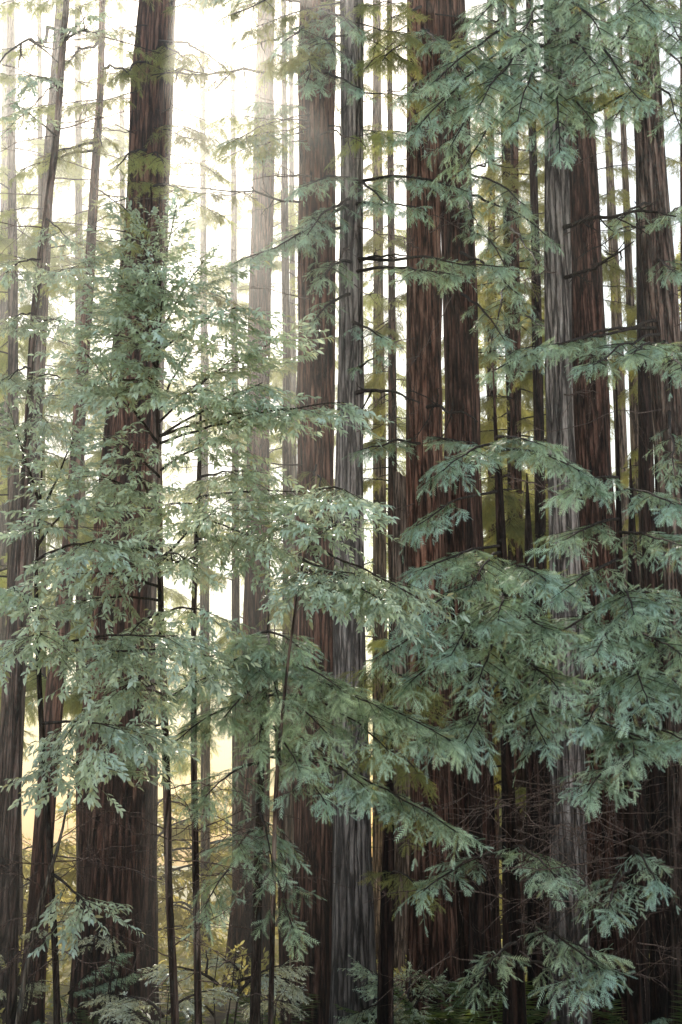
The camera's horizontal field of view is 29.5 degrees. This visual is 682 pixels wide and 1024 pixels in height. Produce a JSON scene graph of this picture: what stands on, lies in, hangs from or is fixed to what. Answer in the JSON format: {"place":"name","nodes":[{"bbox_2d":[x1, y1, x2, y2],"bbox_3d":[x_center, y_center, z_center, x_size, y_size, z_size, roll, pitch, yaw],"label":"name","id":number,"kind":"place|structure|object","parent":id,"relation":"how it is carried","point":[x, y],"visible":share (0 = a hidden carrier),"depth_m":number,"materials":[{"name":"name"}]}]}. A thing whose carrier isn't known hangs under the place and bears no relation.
{"place":"outdoors","nodes":[
{"label":"outdoors","id":0,"kind":"place"},
{"bbox_2d":[22,866,547,1023],"bbox_3d":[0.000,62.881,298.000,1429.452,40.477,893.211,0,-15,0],"label":"ground","id":1,"kind":"structure","parent":0,"point":[220,1016],"depth_m":35.64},
{"bbox_2d":[0,0,15,711],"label":"redwood tree","id":2,"kind":"object","parent":1,"relation":"on","point":[4,316],"visible":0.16,"depth_m":49.52,"materials":[{"name":"brown plant"}]},
{"bbox_2d":[0,929,60,1023],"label":"shrub","id":3,"kind":"object","parent":1,"relation":"on","point":[33,990],"visible":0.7,"depth_m":20.68,"materials":[{"name":"green plant"}]},
{"bbox_2d":[15,789,68,1023],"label":"sapling","id":4,"kind":"object","parent":1,"relation":"on","point":[27,967],"visible":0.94,"depth_m":13.32,"materials":[{"name":"beige wood"}]},
{"bbox_2d":[0,0,97,971],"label":"evergreen tree","id":5,"kind":"object","parent":1,"relation":"on","point":[11,359],"visible":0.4,"depth_m":38.87,"materials":[{"name":"green plant"}]},
{"bbox_2d":[22,833,75,933],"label":"shrub","id":6,"kind":"object","parent":1,"relation":"on","point":[62,843],"visible":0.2,"depth_m":45.08,"materials":[{"name":"green plant"}]},
{"bbox_2d":[22,857,75,958],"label":"shrub","id":7,"kind":"object","parent":1,"relation":"on","point":[67,893],"visible":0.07,"depth_m":49.80,"materials":[{"name":"green plant"}]},
{"bbox_2d":[0,0,107,972],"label":"evergreen tree","id":8,"kind":"object","parent":1,"relation":"on","point":[41,141],"visible":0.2,"depth_m":42.94,"materials":[{"name":"green plant"}]},
{"bbox_2d":[0,0,139,1023],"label":"tree","id":9,"kind":"object","parent":1,"relation":"on","point":[32,327],"visible":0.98,"depth_m":20.02,"materials":[{"name":"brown plant"}]},
{"bbox_2d":[0,0,171,1023],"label":"redwood tree","id":10,"kind":"object","parent":1,"relation":"on","point":[6,735],"visible":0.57,"depth_m":29.45,"materials":[{"name":"brown plant"}]},
{"bbox_2d":[4,0,167,892],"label":"evergreen tree","id":11,"kind":"object","parent":1,"relation":"on","point":[119,136],"visible":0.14,"depth_m":46.16,"materials":[{"name":"green plant"}]},
{"bbox_2d":[32,952,144,1023],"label":"fern","id":12,"kind":"object","parent":1,"relation":"on","point":[101,986],"visible":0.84,"depth_m":20.83,"materials":[{"name":"green plant"}]},
{"bbox_2d":[51,906,140,1023],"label":"shrub","id":13,"kind":"object","parent":1,"relation":"on","point":[108,995],"visible":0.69,"depth_m":19.75,"materials":[{"name":"green plant"}]},
{"bbox_2d":[0,0,194,1023],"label":"redwood tree","id":14,"kind":"object","parent":1,"relation":"on","point":[53,709],"visible":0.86,"depth_m":26.60,"materials":[{"name":"brown plant"}]},
{"bbox_2d":[23,842,189,947],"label":"shrub","id":15,"kind":"object","parent":1,"relation":"on","point":[176,899],"depth_m":53.37,"materials":[{"name":"green plant"}]},
{"bbox_2d":[34,0,190,719],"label":"evergreen tree","id":16,"kind":"object","parent":1,"relation":"on","point":[180,599],"visible":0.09,"depth_m":48.59,"materials":[{"name":"green plant"}]},
{"bbox_2d":[60,1010,179,1023],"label":"fern","id":17,"kind":"object","parent":1,"relation":"on","point":[97,1022],"visible":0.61,"depth_m":22.08,"materials":[{"name":"green plant"}]},
{"bbox_2d":[0,373,261,1023],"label":"tan oak","id":18,"kind":"object","parent":1,"relation":"on","point":[86,770],"visible":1,"depth_m":13.41,"materials":[{"name":"green plant"}]},
{"bbox_2d":[54,792,231,960],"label":"shrub","id":19,"kind":"object","parent":1,"relation":"on","point":[186,874],"visible":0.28,"depth_m":46.33,"materials":[{"name":"green plant"}]},
{"bbox_2d":[20,0,266,1023],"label":"redwood tree","id":20,"kind":"object","parent":1,"relation":"on","point":[150,140],"visible":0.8,"depth_m":27.87,"materials":[{"name":"brown plant"}]},
{"bbox_2d":[39,0,250,1015],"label":"redwood tree","id":21,"kind":"object","parent":1,"relation":"on","point":[151,593],"visible":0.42,"depth_m":31.37,"materials":[{"name":"brown plant"}]},
{"bbox_2d":[88,987,238,1023],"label":"fern","id":22,"kind":"object","parent":1,"relation":"on","point":[125,1010],"visible":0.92,"depth_m":16.80,"materials":[{"name":"green plant"}]},
{"bbox_2d":[71,773,277,949],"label":"shrub","id":23,"kind":"object","parent":1,"relation":"on","point":[179,919],"visible":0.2,"depth_m":50.34,"materials":[{"name":"green plant"}]},
{"bbox_2d":[4,186,393,1023],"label":"tan oak","id":24,"kind":"object","parent":1,"relation":"on","point":[220,400],"visible":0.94,"depth_m":15.16,"materials":[{"name":"green plant"}]},
{"bbox_2d":[134,975,264,1023],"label":"fern","id":25,"kind":"object","parent":1,"relation":"on","point":[192,1016],"visible":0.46,"depth_m":21.04,"materials":[{"name":"green plant"}]},
{"bbox_2d":[155,1,248,963],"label":"evergreen tree","id":26,"kind":"object","parent":1,"relation":"on","point":[205,763],"visible":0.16,"depth_m":49.96,"materials":[{"name":"green plant"}]},
{"bbox_2d":[157,798,278,938],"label":"shrub","id":27,"kind":"object","parent":1,"relation":"on","point":[178,808],"visible":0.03,"depth_m":55.67,"materials":[{"name":"green plant"}]},
{"bbox_2d":[137,947,307,1023],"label":"shrub","id":28,"kind":"object","parent":1,"relation":"on","point":[214,961],"visible":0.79,"depth_m":17.98,"materials":[{"name":"green plant"}]},
{"bbox_2d":[156,0,294,883],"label":"evergreen tree","id":29,"kind":"object","parent":1,"relation":"on","point":[235,219],"visible":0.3,"depth_m":47.04,"materials":[{"name":"green plant"}]},
{"bbox_2d":[101,388,350,1023],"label":"tan oak","id":30,"kind":"object","parent":1,"relation":"on","point":[223,541],"visible":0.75,"depth_m":15.63,"materials":[{"name":"green plant"}]},
{"bbox_2d":[181,835,278,954],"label":"shrub","id":31,"kind":"object","parent":1,"relation":"on","point":[224,854],"visible":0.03,"depth_m":47.46,"materials":[{"name":"green plant"}]},
{"bbox_2d":[200,1,338,980],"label":"evergreen tree","id":32,"kind":"object","parent":1,"relation":"on","point":[285,452],"visible":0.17,"depth_m":42.05,"materials":[{"name":"green plant"}]},
{"bbox_2d":[220,987,319,1023],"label":"fern","id":33,"kind":"object","parent":1,"relation":"on","point":[265,1016],"visible":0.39,"depth_m":22.14,"materials":[{"name":"green plant"}]},
{"bbox_2d":[169,0,380,999],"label":"redwood tree","id":34,"kind":"object","parent":1,"relation":"on","point":[262,226],"visible":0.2,"depth_m":38.96,"materials":[{"name":"brown plant"}]},
{"bbox_2d":[240,965,312,1023],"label":"shrub","id":35,"kind":"object","parent":1,"relation":"on","point":[292,1004],"visible":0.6,"depth_m":19.57,"materials":[{"name":"green plant"}]},
{"bbox_2d":[217,2,338,849],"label":"evergreen tree","id":36,"kind":"object","parent":1,"relation":"on","point":[292,267],"visible":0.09,"depth_m":50.64,"materials":[{"name":"green plant"}]},
{"bbox_2d":[274,625,290,1023],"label":"redwood tree","id":37,"kind":"object","parent":1,"relation":"on","point":[283,956],"visible":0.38,"depth_m":21.93,"materials":[{"name":"brown plant"}]},
{"bbox_2d":[151,0,428,1023],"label":"redwood tree","id":38,"kind":"object","parent":1,"relation":"on","point":[315,148],"visible":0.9,"depth_m":26.22,"materials":[{"name":"brown plant"}]},
{"bbox_2d":[227,780,371,860],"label":"shrub","id":39,"kind":"object","parent":1,"relation":"on","point":[271,813],"visible":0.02,"depth_m":54.86,"materials":[{"name":"green plant"}]},
{"bbox_2d":[138,611,493,1023],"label":"young redwood","id":40,"kind":"object","parent":1,"relation":"on","point":[367,708],"visible":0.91,"depth_m":14.82,"materials":[{"name":"green plant"}]},
{"bbox_2d":[0,895,649,1023],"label":"undergrowth","id":41,"kind":"object","parent":1,"relation":"on","point":[221,939],"visible":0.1,"depth_m":30.48,"materials":[{"name":"green plant"}]},
{"bbox_2d":[226,451,472,1023],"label":"tan oak","id":42,"kind":"object","parent":1,"relation":"on","point":[366,595],"visible":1,"depth_m":14.25,"materials":[{"name":"green plant"}]},
{"bbox_2d":[333,0,405,976],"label":"evergreen tree","id":43,"kind":"object","parent":1,"relation":"on","point":[379,559],"visible":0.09,"depth_m":45.73,"materials":[{"name":"brown plant"}]},
{"bbox_2d":[220,0,525,1023],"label":"redwood tree","id":44,"kind":"object","parent":1,"relation":"on","point":[352,924],"visible":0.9,"depth_m":24.14,"materials":[{"name":"brown plant"}]},
{"bbox_2d":[333,0,444,596],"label":"evergreen tree","id":45,"kind":"object","parent":1,"relation":"on","point":[390,376],"visible":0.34,"depth_m":43.13,"materials":[{"name":"green plant"}]},
{"bbox_2d":[334,955,454,1023],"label":"shrub","id":46,"kind":"object","parent":1,"relation":"on","point":[352,1020],"visible":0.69,"depth_m":21.43,"materials":[{"name":"green plant"}]},
{"bbox_2d":[392,470,409,997],"bbox_3d":[1.675,5.897,35.703,1.018,14.634,1.160,0,-15,0],"label":"tree trunk","id":47,"kind":"object","parent":1,"relation":"on","point":[398,571],"visible":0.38,"depth_m":35.09,"materials":[{"name":"brown plant"}]},
{"bbox_2d":[334,991,468,1023],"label":"fern","id":48,"kind":"object","parent":1,"relation":"on","point":[437,1015],"visible":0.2,"depth_m":21.64,"materials":[{"name":"green plant"}]},
{"bbox_2d":[336,622,468,1023],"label":"young redwood","id":49,"kind":"object","parent":1,"relation":"on","point":[387,874],"visible":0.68,"depth_m":18.70,"materials":[{"name":"green plant"}]},
{"bbox_2d":[324,0,531,1023],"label":"redwood tree","id":50,"kind":"object","parent":1,"relation":"on","point":[423,443],"visible":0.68,"depth_m":26.67,"materials":[{"name":"brown plant"}]},
{"bbox_2d":[369,983,502,1023],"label":"fern","id":51,"kind":"object","parent":1,"relation":"on","point":[410,1004],"visible":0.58,"depth_m":21.14,"materials":[{"name":"green plant"}]},
{"bbox_2d":[442,405,481,480],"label":"redwood","id":52,"kind":"object","parent":1,"relation":"on","point":[443,425],"visible":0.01,"depth_m":75.03,"materials":[{"name":"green plant"}]},
{"bbox_2d":[369,0,563,1022],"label":"redwood tree","id":53,"kind":"object","parent":1,"relation":"on","point":[461,323],"visible":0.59,"depth_m":27.84,"materials":[{"name":"brown plant"}]},
{"bbox_2d":[466,465,485,1021],"bbox_3d":[2.272,4.356,22.648,0.352,10.858,0.301,-12,-19,37],"label":"redwood tree","id":54,"kind":"object","parent":1,"relation":"on","point":[476,918],"visible":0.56,"depth_m":22.18,"materials":[{"name":"brown plant"}]},
{"bbox_2d":[397,973,560,1023],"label":"fern","id":55,"kind":"object","parent":1,"relation":"on","point":[476,1014],"visible":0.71,"depth_m":21.25,"materials":[{"name":"green plant"}]},
{"bbox_2d":[442,270,533,938],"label":"redwood","id":56,"kind":"object","parent":1,"relation":"on","point":[500,809],"depth_m":63.96,"materials":[{"name":"green plant"}]},
{"bbox_2d":[441,0,550,890],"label":"evergreen tree","id":57,"kind":"object","parent":1,"relation":"on","point":[494,231],"visible":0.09,"depth_m":40.36,"materials":[{"name":"green plant"}]},
{"bbox_2d":[499,892,501,924],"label":"shrub","id":58,"kind":"object","parent":1,"relation":"on","point":[500,905],"visible":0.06,"depth_m":56.78,"materials":[{"name":"green plant"}]},
{"bbox_2d":[499,860,501,882],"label":"shrub","id":59,"kind":"object","parent":1,"relation":"on","point":[500,871],"visible":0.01,"depth_m":54.60,"materials":[{"name":"green plant"}]},
{"bbox_2d":[398,0,610,973],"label":"evergreen tree","id":60,"kind":"object","parent":1,"relation":"on","point":[515,525],"visible":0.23,"depth_m":34.78,"materials":[{"name":"brown plant"}]},
{"bbox_2d":[499,458,513,1023],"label":"redwood tree","id":61,"kind":"object","parent":1,"relation":"on","point":[507,1015],"visible":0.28,"depth_m":20.15,"materials":[{"name":"brown plant"}]},
{"bbox_2d":[478,2,544,1004],"bbox_3d":[4.259,-9.599,32.654,1.957,42.946,10.698,-2,-15,6],"label":"redwood tree","id":62,"kind":"object","parent":1,"relation":"on","point":[506,330],"visible":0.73,"depth_m":33.10,"materials":[{"name":"brown plant"}]},
{"bbox_2d":[358,362,681,1023],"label":"young redwood","id":63,"kind":"object","parent":1,"relation":"on","point":[501,627],"visible":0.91,"depth_m":15.38,"materials":[{"name":"green plant"}]},
{"bbox_2d":[504,426,544,509],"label":"redwood","id":64,"kind":"object","parent":1,"relation":"on","point":[527,465],"visible":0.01,"depth_m":73.08,"materials":[{"name":"green plant"}]},
{"bbox_2d":[524,473,546,1023],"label":"redwood tree","id":65,"kind":"object","parent":1,"relation":"on","point":[534,968],"visible":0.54,"depth_m":24.24,"materials":[{"name":"brown plant"}]},
{"bbox_2d":[391,0,680,1023],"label":"redwood tree","id":66,"kind":"object","parent":1,"relation":"on","point":[533,102],"visible":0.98,"depth_m":21.66,"materials":[{"name":"green plant"}]},
{"bbox_2d":[526,0,549,1017],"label":"redwood tree","id":67,"kind":"object","parent":1,"relation":"on","point":[538,419],"visible":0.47,"depth_m":32.52,"materials":[{"name":"brown plant"}]},
{"bbox_2d":[483,126,627,734],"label":"evergreen tree","id":68,"kind":"object","parent":1,"relation":"on","point":[611,419],"visible":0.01,"depth_m":44.64,"materials":[{"name":"green plant"}]},
{"bbox_2d":[447,380,681,1023],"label":"young redwood","id":69,"kind":"object","parent":1,"relation":"on","point":[627,765],"visible":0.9,"depth_m":15.07,"materials":[{"name":"green plant"}]},
{"bbox_2d":[465,0,669,1023],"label":"redwood tree","id":70,"kind":"object","parent":1,"relation":"on","point":[588,314],"visible":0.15,"depth_m":28.88,"materials":[{"name":"brown plant"}]},
{"bbox_2d":[476,0,681,1023],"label":"redwood tree","id":71,"kind":"object","parent":1,"relation":"on","point":[661,351],"visible":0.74,"depth_m":24.10,"materials":[{"name":"green plant"}]},
{"bbox_2d":[521,0,637,393],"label":"evergreen tree","id":72,"kind":"object","parent":1,"relation":"on","point":[607,273],"visible":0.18,"depth_m":41.34,"materials":[{"name":"green plant"}]},
{"bbox_2d":[496,408,670,1023],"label":"redwood tree","id":73,"kind":"object","parent":1,"relation":"on","point":[663,661],"visible":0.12,"depth_m":26.00,"materials":[{"name":"brown plant"}]},
{"bbox_2d":[570,998,625,1023],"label":"fern","id":74,"kind":"object","parent":1,"relation":"on","point":[612,1011],"visible":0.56,"depth_m":21.17,"materials":[{"name":"green plant"}]},
{"bbox_2d":[601,17,628,659],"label":"redwood tree","id":75,"kind":"object","parent":1,"relation":"on","point":[617,321],"visible":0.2,"depth_m":44.50,"materials":[{"name":"brown plant"}]},
{"bbox_2d":[616,0,640,607],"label":"redwood tree","id":76,"kind":"object","parent":1,"relation":"on","point":[633,406],"visible":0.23,"depth_m":41.09,"materials":[{"name":"brown plant"}]},
{"bbox_2d":[592,982,681,1023],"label":"fern","id":77,"kind":"object","parent":1,"relation":"on","point":[601,1014],"visible":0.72,"depth_m":21.31,"materials":[{"name":"green plant"}]},
{"bbox_2d":[627,459,649,1023],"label":"redwood tree","id":78,"kind":"object","parent":1,"relation":"on","point":[633,577],"visible":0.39,"depth_m":21.34,"materials":[{"name":"brown plant"}]},
{"bbox_2d":[636,192,654,970],"bbox_3d":[8.077,-5.410,35.707,2.002,36.779,0.926,5,-16,-18],"label":"redwood tree","id":79,"kind":"object","parent":1,"relation":"on","point":[644,419],"visible":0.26,"depth_m":34.48,"materials":[{"name":"brown plant"}]},
{"bbox_2d":[612,0,681,550],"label":"evergreen tree","id":80,"kind":"object","parent":1,"relation":"on","point":[631,315],"visible":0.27,"depth_m":36.71,"materials":[{"name":"green plant"}]},
{"bbox_2d":[621,1014,672,1023],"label":"shrub","id":81,"kind":"object","parent":1,"relation":"on","point":[661,1019],"visible":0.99,"depth_m":20.11,"materials":[{"name":"green plant"}]},
{"bbox_2d":[647,464,667,1023],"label":"redwood tree","id":82,"kind":"object","parent":1,"relation":"on","point":[658,992],"visible":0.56,"depth_m":22.16,"materials":[{"name":"brown plant"}]},
{"bbox_2d":[675,242,680,321],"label":"redwood","id":83,"kind":"object","parent":1,"relation":"on","point":[677,255],"visible":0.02,"depth_m":62.88,"materials":[{"name":"green plant"}]},
{"bbox_2d":[0,0,680,865],"label":"sky","id":84,"kind":"structure","parent":0,"point":[220,603],"materials":[{"name":"white"}]},
{"bbox_2d":[432,981,540,1023],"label":"fern","id":85,"kind":"object","parent":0,"point":[527,1011],"visible":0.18,"depth_m":21.11,"materials":[{"name":"green plant"}]}
]}

